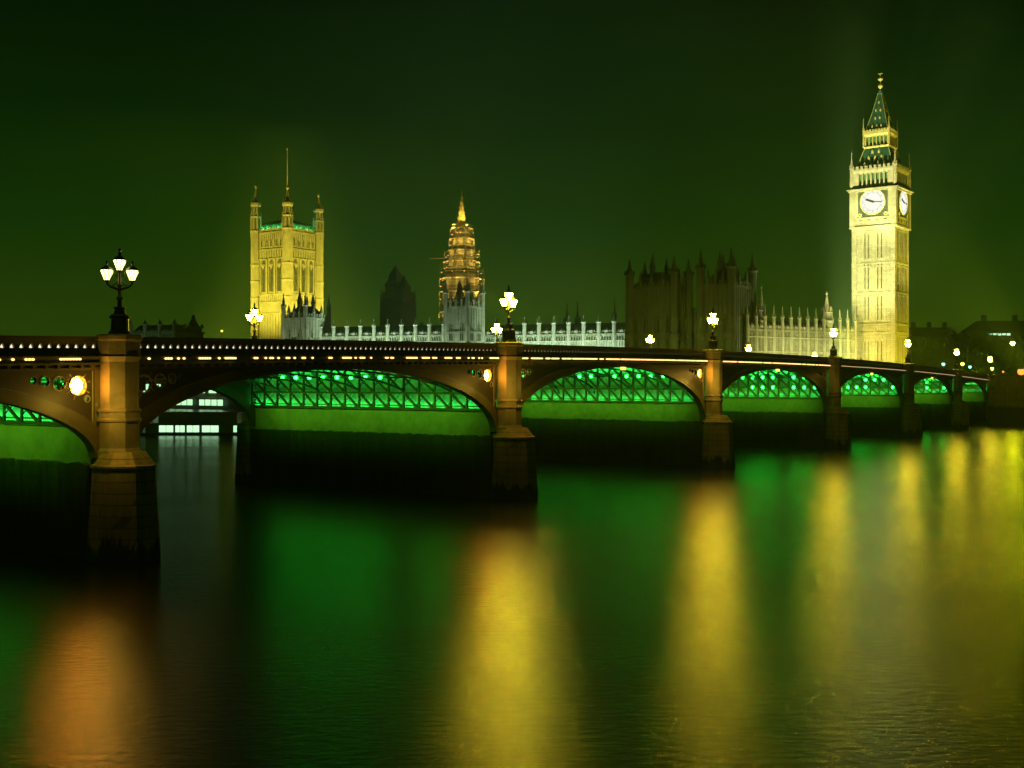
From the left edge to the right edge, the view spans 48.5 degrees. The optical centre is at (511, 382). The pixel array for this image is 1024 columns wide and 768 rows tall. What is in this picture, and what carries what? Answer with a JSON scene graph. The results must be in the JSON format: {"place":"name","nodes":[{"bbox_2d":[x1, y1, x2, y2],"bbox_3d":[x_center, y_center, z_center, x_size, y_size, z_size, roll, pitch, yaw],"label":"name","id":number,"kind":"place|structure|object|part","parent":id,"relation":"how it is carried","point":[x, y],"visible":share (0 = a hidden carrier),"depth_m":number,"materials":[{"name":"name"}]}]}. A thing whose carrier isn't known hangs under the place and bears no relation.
{"place":"outdoors","nodes":[
{"label":"outdoors","id":0,"kind":"place"},
{"bbox_2d":[0,408,1023,767],"bbox_3d":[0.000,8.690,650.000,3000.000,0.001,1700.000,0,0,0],"label":"river water","id":1,"kind":"structure","parent":0,"point":[858,602],"depth_m":41.13,"materials":[{"name":"green liquid"}]},
{"bbox_2d":[140,412,242,434],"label":"moored boat","id":2,"kind":"object","parent":1,"relation":"on","point":[198,423],"visible":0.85,"depth_m":186.27,"materials":[{"name":"metal"}]},
{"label":"window","id":3,"kind":"part","parent":2,"relation":"part of","materials":[{"name":"glass"}]},
{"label":"window","id":4,"kind":"part","parent":2,"relation":"part of","materials":[{"name":"glass"}]},
{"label":"window","id":5,"kind":"part","parent":2,"relation":"part of","materials":[{"name":"glass"}]},
{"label":"window","id":6,"kind":"part","parent":2,"relation":"part of","materials":[{"name":"glass"}]},
{"bbox_2d":[0,0,1023,338],"label":"sky","id":7,"kind":"structure","parent":0,"point":[578,139],"materials":[{"name":"green"}]},
{"label":"far bank ground","id":8,"kind":"structure","parent":0,"visible":0},
{"bbox_2d":[129,318,184,337],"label":"distant range","id":9,"kind":"structure","parent":8,"relation":"on","point":[159,329],"depth_m":474.54,"materials":[{"name":"stone"}]},
{"bbox_2d":[142,375,243,405],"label":"terrace range","id":10,"kind":"structure","parent":8,"relation":"on","point":[206,394],"depth_m":365.49,"materials":[{"name":"stone"}]},
{"bbox_2d":[181,315,204,337],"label":"stair spire","id":11,"kind":"structure","parent":8,"relation":"on","point":[193,329],"depth_m":467.23,"materials":[{"name":"stone"}]},
{"bbox_2d":[171,398,241,409],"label":"river wall","id":12,"kind":"structure","parent":8,"relation":"on","point":[228,404],"depth_m":365.52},
{"bbox_2d":[250,148,323,338],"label":"square tower","id":13,"kind":"structure","parent":8,"relation":"on","point":[287,255],"depth_m":545.32,"materials":[{"name":"stone"}]},
{"bbox_2d":[261,260,264,292],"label":"window","id":14,"kind":"structure","parent":13,"relation":"in","point":[262,270],"depth_m":545.91,"materials":[{"name":"glass"}]},
{"bbox_2d":[269,259,272,291],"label":"window","id":15,"kind":"structure","parent":13,"relation":"in","point":[270,269],"depth_m":542.98,"materials":[{"name":"glass"}]},
{"bbox_2d":[277,259,281,291],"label":"window","id":16,"kind":"structure","parent":13,"relation":"in","point":[279,270],"depth_m":540.07,"materials":[{"name":"glass"}]},
{"bbox_2d":[293,259,297,291],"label":"window","id":17,"kind":"structure","parent":13,"relation":"in","point":[295,270],"depth_m":541.66,"materials":[{"name":"glass"}]},
{"bbox_2d":[301,260,305,292],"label":"window","id":18,"kind":"structure","parent":13,"relation":"in","point":[303,271],"depth_m":546.17,"materials":[{"name":"glass"}]},
{"bbox_2d":[309,261,312,292],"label":"window","id":19,"kind":"structure","parent":13,"relation":"in","point":[310,272],"depth_m":550.19,"materials":[{"name":"glass"}]},
{"bbox_2d":[281,290,331,339],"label":"pavilion","id":20,"kind":"structure","parent":8,"relation":"on","point":[305,320],"depth_m":369.52,"materials":[{"name":"stone"}]},
{"bbox_2d":[297,331,301,338],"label":"window","id":21,"kind":"structure","parent":20,"relation":"in","point":[299,336],"depth_m":366.86,"materials":[{"name":"glass"}]},
{"bbox_2d":[320,317,442,341],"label":"river front range","id":22,"kind":"structure","parent":8,"relation":"on","point":[422,332],"depth_m":364.27,"materials":[{"name":"stone"}]},
{"bbox_2d":[380,265,416,325],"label":"ventilation tower","id":23,"kind":"structure","parent":8,"relation":"on","point":[397,300],"depth_m":397.57,"materials":[{"name":"stone"}]},
{"bbox_2d":[429,193,484,322],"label":"central spire","id":24,"kind":"structure","parent":8,"relation":"on","point":[461,262],"depth_m":416.35,"materials":[{"name":"stone"}]},
{"bbox_2d":[443,275,485,342],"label":"river pavilion","id":25,"kind":"structure","parent":8,"relation":"on","point":[463,319],"depth_m":344.55,"materials":[{"name":"stone"}]},
{"bbox_2d":[448,326,452,340],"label":"window","id":26,"kind":"structure","parent":25,"relation":"in","point":[450,335],"depth_m":344.89,"materials":[{"name":"glass"}]},
{"bbox_2d":[459,325,463,340],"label":"window","id":27,"kind":"structure","parent":25,"relation":"in","point":[461,325],"depth_m":342.46,"materials":[{"name":"glass"}]},
{"bbox_2d":[470,325,472,340],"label":"window","id":28,"kind":"structure","parent":25,"relation":"in","point":[471,328],"depth_m":343.12,"materials":[{"name":"glass"}]},
{"bbox_2d":[478,326,480,341],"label":"window","id":29,"kind":"structure","parent":25,"relation":"in","point":[479,328],"depth_m":346.66,"materials":[{"name":"glass"}]},
{"bbox_2d":[0,334,995,563],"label":"bridge","id":30,"kind":"structure","parent":8,"relation":"on","point":[78,415],"depth_m":89.07,"materials":[{"name":"paint"}]},
{"bbox_2d":[100,248,138,333],"bbox_3d":[-19.442,-4.505,56.388,1.810,4.300,1.016,0,0,-12],"label":"bridge lamp","id":31,"kind":"object","parent":30,"relation":"on","point":[119,317],"visible":0.99,"depth_m":56.21,"materials":[{"name":"metal"}]},
{"bbox_2d":[246,303,262,338],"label":"bridge lamp","id":32,"kind":"object","parent":30,"relation":"on","point":[254,311],"visible":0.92,"depth_m":100.21,"materials":[{"name":"glass"}]},
{"bbox_2d":[491,319,502,350],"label":"bridge lamp","id":33,"kind":"object","parent":30,"relation":"on","point":[497,328],"visible":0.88,"depth_m":132.06,"materials":[{"name":"glass"}]},
{"bbox_2d":[500,285,516,341],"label":"bridge lamp","id":34,"kind":"object","parent":30,"relation":"on","point":[508,331],"visible":1,"depth_m":85.31,"materials":[{"name":"glass"}]},
{"bbox_2d":[646,332,653,347],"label":"bridge lamp","id":35,"kind":"object","parent":30,"relation":"on","point":[649,339],"visible":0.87,"depth_m":165.06,"materials":[{"name":"glass"}]},
{"bbox_2d":[707,308,717,348],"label":"bridge lamp","id":36,"kind":"object","parent":30,"relation":"on","point":[712,318],"visible":0.99,"depth_m":117.11,"materials":[{"name":"glass"}]},
{"bbox_2d":[745,342,751,351],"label":"bridge lamp","id":37,"kind":"object","parent":30,"relation":"on","point":[748,348],"visible":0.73,"depth_m":196.72,"materials":[{"name":"glass"}]},
{"bbox_2d":[829,324,837,356],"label":"bridge lamp","id":38,"kind":"object","parent":30,"relation":"on","point":[833,349],"visible":1,"depth_m":150.16,"materials":[{"name":"glass"}]},
{"bbox_2d":[905,338,911,362],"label":"bridge lamp","id":39,"kind":"object","parent":30,"relation":"on","point":[907,357],"visible":1,"depth_m":181.91,"materials":[{"name":"glass"}]},
{"bbox_2d":[954,346,959,368],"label":"bridge lamp","id":40,"kind":"object","parent":30,"relation":"on","point":[956,364],"visible":1,"depth_m":211.07,"materials":[{"name":"glass"}]},
{"bbox_2d":[987,355,992,374],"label":"bridge lamp","id":41,"kind":"object","parent":30,"relation":"on","point":[990,370],"visible":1,"depth_m":236.98,"materials":[{"name":"glass"}]},
{"bbox_2d":[485,315,624,346],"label":"river front range","id":42,"kind":"structure","parent":8,"relation":"on","point":[598,333],"depth_m":339.81,"materials":[{"name":"stone"}]},
{"bbox_2d":[563,304,570,323],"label":"stair spire","id":43,"kind":"structure","parent":8,"relation":"on","point":[565,319],"depth_m":371.69,"materials":[{"name":"stone"}]},
{"bbox_2d":[575,302,579,323],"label":"stair spire","id":44,"kind":"structure","parent":8,"relation":"on","point":[577,319],"depth_m":361.66,"materials":[{"name":"stone"}]},
{"bbox_2d":[612,299,616,319],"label":"stair spire","id":45,"kind":"structure","parent":8,"relation":"on","point":[614,314],"depth_m":371.76,"materials":[{"name":"stone"}]},
{"bbox_2d":[624,252,693,349],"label":"dark pavilion","id":46,"kind":"structure","parent":8,"relation":"on","point":[659,306],"depth_m":303.16,"materials":[{"name":"stone"}]},
{"bbox_2d":[633,317,636,333],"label":"window","id":47,"kind":"structure","parent":46,"relation":"in","point":[635,321],"depth_m":304.96,"materials":[{"name":"glass"}]},
{"bbox_2d":[643,339,648,347],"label":"window","id":48,"kind":"structure","parent":46,"relation":"in","point":[644,342],"depth_m":303.32,"materials":[{"name":"glass"}]},
{"bbox_2d":[643,316,648,333],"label":"window","id":49,"kind":"structure","parent":46,"relation":"in","point":[644,321],"depth_m":303.32,"materials":[{"name":"glass"}]},
{"bbox_2d":[654,338,659,347],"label":"window","id":50,"kind":"structure","parent":46,"relation":"in","point":[656,342],"depth_m":301.41,"materials":[{"name":"glass"}]},
{"bbox_2d":[654,316,659,333],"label":"window","id":51,"kind":"structure","parent":46,"relation":"in","point":[656,321],"depth_m":301.37,"materials":[{"name":"glass"}]},
{"bbox_2d":[665,338,668,348],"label":"window","id":52,"kind":"structure","parent":46,"relation":"in","point":[667,340],"depth_m":299.79,"materials":[{"name":"glass"}]},
{"bbox_2d":[665,315,669,332],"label":"window","id":53,"kind":"structure","parent":46,"relation":"in","point":[666,320],"depth_m":299.79,"materials":[{"name":"glass"}]},
{"bbox_2d":[679,316,681,333],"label":"window","id":54,"kind":"structure","parent":46,"relation":"in","point":[679,316],"depth_m":301.52,"materials":[{"name":"glass"}]},
{"bbox_2d":[682,316,684,333],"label":"window","id":55,"kind":"structure","parent":46,"relation":"in","point":[683,321],"depth_m":303.40,"materials":[{"name":"glass"}]},
{"bbox_2d":[693,308,696,349],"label":"buttress","id":56,"kind":"structure","parent":8,"relation":"on","point":[694,325],"depth_m":306.60,"materials":[{"name":"stone"}]},
{"bbox_2d":[695,248,757,351],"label":"dark pavilion","id":57,"kind":"structure","parent":8,"relation":"on","point":[728,295],"depth_m":298.94,"materials":[{"name":"stone"}]},
{"bbox_2d":[704,338,707,348],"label":"window","id":58,"kind":"structure","parent":57,"relation":"in","point":[706,340],"depth_m":298.99,"materials":[{"name":"glass"}]},
{"bbox_2d":[705,315,707,332],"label":"window","id":59,"kind":"structure","parent":57,"relation":"in","point":[706,321],"depth_m":298.99,"materials":[{"name":"glass"}]},
{"bbox_2d":[714,315,718,332],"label":"window","id":60,"kind":"structure","parent":57,"relation":"in","point":[715,328],"depth_m":297.46,"materials":[{"name":"glass"}]},
{"bbox_2d":[723,338,725,350],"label":"window","id":61,"kind":"structure","parent":57,"relation":"in","point":[724,340],"depth_m":296.23,"materials":[{"name":"glass"}]},
{"bbox_2d":[723,314,725,332],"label":"window","id":62,"kind":"structure","parent":57,"relation":"in","point":[724,319],"depth_m":296.23,"materials":[{"name":"glass"}]},
{"bbox_2d":[757,284,764,323],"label":"stair spire","id":63,"kind":"structure","parent":8,"relation":"on","point":[760,308],"depth_m":305.47,"materials":[{"name":"stone"}]},
{"bbox_2d":[743,305,856,358],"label":"range","id":64,"kind":"structure","parent":8,"relation":"on","point":[790,337],"depth_m":313.09,"materials":[{"name":"stone"}]},
{"bbox_2d":[820,291,832,354],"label":"stair spire","id":65,"kind":"structure","parent":8,"relation":"on","point":[827,310],"depth_m":320.88,"materials":[{"name":"stone"}]},
{"bbox_2d":[846,73,913,362],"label":"clock tower","id":66,"kind":"structure","parent":8,"relation":"on","point":[880,192],"depth_m":328.57,"materials":[{"name":"stone"}]},
{"bbox_2d":[863,341,865,359],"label":"window","id":67,"kind":"structure","parent":66,"relation":"in","point":[863,341],"depth_m":329.42,"materials":[{"name":"glass"}]},
{"bbox_2d":[863,295,865,320],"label":"window","id":68,"kind":"structure","parent":66,"relation":"in","point":[865,295],"depth_m":329.34,"materials":[{"name":"glass"}]},
{"bbox_2d":[863,264,865,289],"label":"window","id":69,"kind":"structure","parent":66,"relation":"in","point":[864,264],"depth_m":329.46,"materials":[{"name":"stone"}]},
{"bbox_2d":[863,234,865,259],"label":"window","id":70,"kind":"structure","parent":66,"relation":"in","point":[863,234],"depth_m":329.50,"materials":[{"name":"glass"}]},
{"bbox_2d":[867,341,869,359],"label":"window","id":71,"kind":"structure","parent":66,"relation":"in","point":[867,341],"depth_m":328.85,"materials":[{"name":"stone"}]},
{"bbox_2d":[867,295,869,320],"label":"window","id":72,"kind":"structure","parent":66,"relation":"in","point":[867,295],"depth_m":328.77,"materials":[{"name":"stone"}]},
{"bbox_2d":[867,264,869,289],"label":"window","id":73,"kind":"structure","parent":66,"relation":"in","point":[867,264],"depth_m":328.85,"materials":[{"name":"glass"}]},
{"bbox_2d":[867,233,869,258],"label":"window","id":74,"kind":"structure","parent":66,"relation":"in","point":[867,233],"depth_m":328.81,"materials":[{"name":"glass"}]},
{"bbox_2d":[877,340,879,360],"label":"window","id":75,"kind":"structure","parent":66,"relation":"in","point":[878,340],"depth_m":327.01,"materials":[{"name":"stone"}]},
{"bbox_2d":[877,294,879,320],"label":"window","id":76,"kind":"structure","parent":66,"relation":"in","point":[878,294],"depth_m":327.01,"materials":[{"name":"glass"}]},
{"bbox_2d":[877,264,879,288],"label":"window","id":77,"kind":"structure","parent":66,"relation":"in","point":[877,264],"depth_m":326.85,"materials":[{"name":"stone"}]},
{"bbox_2d":[877,232,879,258],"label":"window","id":78,"kind":"structure","parent":66,"relation":"in","point":[878,232],"depth_m":327.01,"materials":[{"name":"glass"}]},
{"bbox_2d":[880,340,881,361],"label":"window","id":79,"kind":"structure","parent":66,"relation":"in","point":[881,340],"depth_m":326.61,"materials":[{"name":"glass"}]},
{"bbox_2d":[880,294,882,319],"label":"window","id":80,"kind":"structure","parent":66,"relation":"in","point":[881,294],"depth_m":326.61,"materials":[{"name":"stone"}]},
{"bbox_2d":[880,263,882,288],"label":"window","id":81,"kind":"structure","parent":66,"relation":"in","point":[881,263],"depth_m":326.61,"materials":[{"name":"stone"}]},
{"bbox_2d":[880,232,882,257],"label":"window","id":82,"kind":"structure","parent":66,"relation":"in","point":[881,232],"depth_m":326.61,"materials":[{"name":"glass"}]},
{"bbox_2d":[898,341,899,362],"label":"window","id":83,"kind":"structure","parent":66,"relation":"in","point":[898,341],"depth_m":327.29,"materials":[{"name":"stone"}]},
{"bbox_2d":[898,295,899,320],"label":"window","id":84,"kind":"structure","parent":66,"relation":"in","point":[899,295],"depth_m":327.49,"materials":[{"name":"stone"}]},
{"bbox_2d":[898,264,899,288],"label":"window","id":85,"kind":"structure","parent":66,"relation":"in","point":[898,264],"depth_m":327.49,"materials":[{"name":"stone"}]},
{"bbox_2d":[898,233,899,258],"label":"window","id":86,"kind":"structure","parent":66,"relation":"in","point":[898,233],"depth_m":327.49,"materials":[{"name":"glass"}]},
{"bbox_2d":[909,322,959,368],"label":"office building","id":87,"kind":"structure","parent":8,"relation":"on","point":[914,337],"depth_m":420.00,"materials":[{"name":"stone"}]},
{"bbox_2d":[926,324,969,368],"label":"tree","id":88,"kind":"object","parent":8,"relation":"on","point":[949,334],"visible":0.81,"depth_m":359.50,"materials":[{"name":"green plant"}]},
{"bbox_2d":[951,330,985,372],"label":"tree","id":89,"kind":"object","parent":8,"relation":"on","point":[961,336],"visible":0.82,"depth_m":351.46,"materials":[{"name":"green plant"}]},
{"bbox_2d":[973,324,1008,374],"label":"tree","id":90,"kind":"object","parent":8,"relation":"on","point":[985,335],"visible":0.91,"depth_m":343.97,"materials":[{"name":"green plant"}]},
{"bbox_2d":[960,315,1023,375],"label":"office building","id":91,"kind":"structure","parent":8,"relation":"on","point":[1012,329],"depth_m":380.00,"materials":[{"name":"stone"}]},
{"bbox_2d":[990,333,1009,334],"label":"lit window","id":92,"kind":"structure","parent":91,"relation":"in","point":[990,333],"depth_m":379.71,"materials":[{"name":"white glass"}]},
{"bbox_2d":[988,386,1023,424],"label":"embankment wall","id":93,"kind":"structure","parent":8,"relation":"on","point":[1007,407],"depth_m":233.74,"materials":[{"name":"brown stone"}]},
{"bbox_2d":[995,376,1023,385],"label":"bridge abutment","id":94,"kind":"object","parent":8,"relation":"on","point":[1009,380],"visible":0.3,"depth_m":235.32,"materials":[{"name":"brown stone"}]},
{"bbox_2d":[999,336,1023,375],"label":"tree","id":95,"kind":"object","parent":8,"relation":"on","point":[1020,342],"visible":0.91,"depth_m":334.67,"materials":[{"name":"green plant"}]},
{"bbox_2d":[1011,340,1014,375],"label":"street lamp","id":96,"kind":"object","parent":8,"relation":"on","point":[1012,343],"visible":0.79,"depth_m":255.94,"materials":[{"name":"metal"}]},
{"bbox_2d":[1017,367,1023,375],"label":"street lamp","id":97,"kind":"object","parent":8,"relation":"on","point":[1020,371],"visible":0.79,"depth_m":261.55,"materials":[{"name":"glass"}]}
]}

